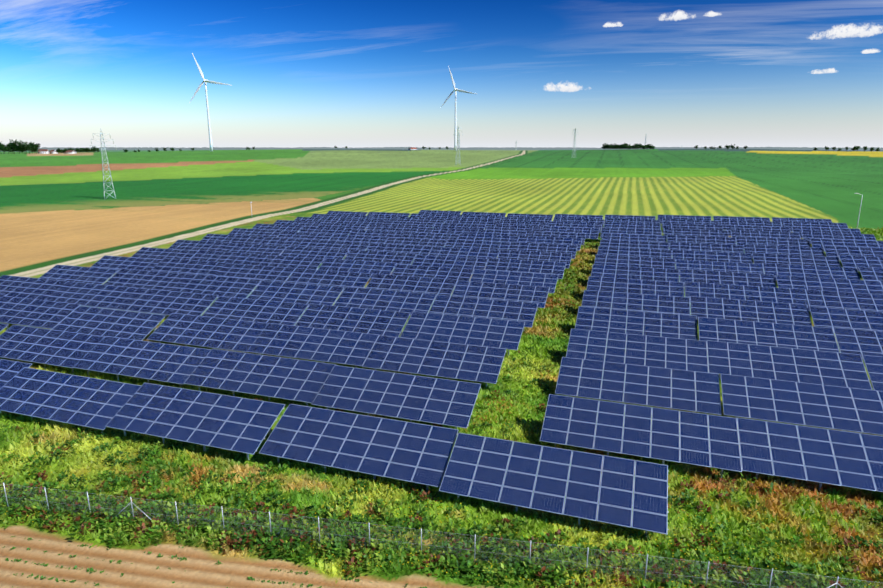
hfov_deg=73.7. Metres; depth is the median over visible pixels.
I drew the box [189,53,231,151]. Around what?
wind turbine
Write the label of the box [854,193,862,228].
lamp post
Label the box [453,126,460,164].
pylon
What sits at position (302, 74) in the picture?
sky
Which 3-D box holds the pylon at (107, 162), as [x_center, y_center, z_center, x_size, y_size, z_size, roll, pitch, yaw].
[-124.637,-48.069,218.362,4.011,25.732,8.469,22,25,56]
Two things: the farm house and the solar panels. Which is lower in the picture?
the solar panels
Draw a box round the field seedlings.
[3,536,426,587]
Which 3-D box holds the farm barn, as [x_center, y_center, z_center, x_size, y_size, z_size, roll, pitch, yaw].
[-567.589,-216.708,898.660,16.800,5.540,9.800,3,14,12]
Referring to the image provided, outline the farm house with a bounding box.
[38,149,49,153]
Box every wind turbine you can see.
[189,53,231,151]
[440,66,475,149]
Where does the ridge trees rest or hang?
on the ground at (56, 209)
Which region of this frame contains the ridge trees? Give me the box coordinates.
[0,139,879,152]
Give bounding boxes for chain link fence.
[0,485,881,587]
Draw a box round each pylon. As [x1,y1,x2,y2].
[90,128,116,199]
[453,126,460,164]
[571,128,577,157]
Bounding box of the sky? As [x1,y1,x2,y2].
[0,0,882,149]
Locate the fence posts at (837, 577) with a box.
[0,482,880,587]
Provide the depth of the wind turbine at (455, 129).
1000.20 m
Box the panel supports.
[0,221,882,536]
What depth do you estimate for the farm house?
882.25 m
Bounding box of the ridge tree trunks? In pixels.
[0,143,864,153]
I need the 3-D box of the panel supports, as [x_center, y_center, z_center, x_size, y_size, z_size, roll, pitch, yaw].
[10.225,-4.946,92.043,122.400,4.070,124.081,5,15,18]
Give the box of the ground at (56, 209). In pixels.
[0,149,882,587]
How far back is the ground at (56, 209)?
218.24 m
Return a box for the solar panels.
[0,210,882,534]
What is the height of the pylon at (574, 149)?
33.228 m
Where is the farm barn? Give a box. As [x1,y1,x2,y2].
[63,150,76,153]
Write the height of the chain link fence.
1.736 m
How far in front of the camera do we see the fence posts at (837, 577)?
27.87 m
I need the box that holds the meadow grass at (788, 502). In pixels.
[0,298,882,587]

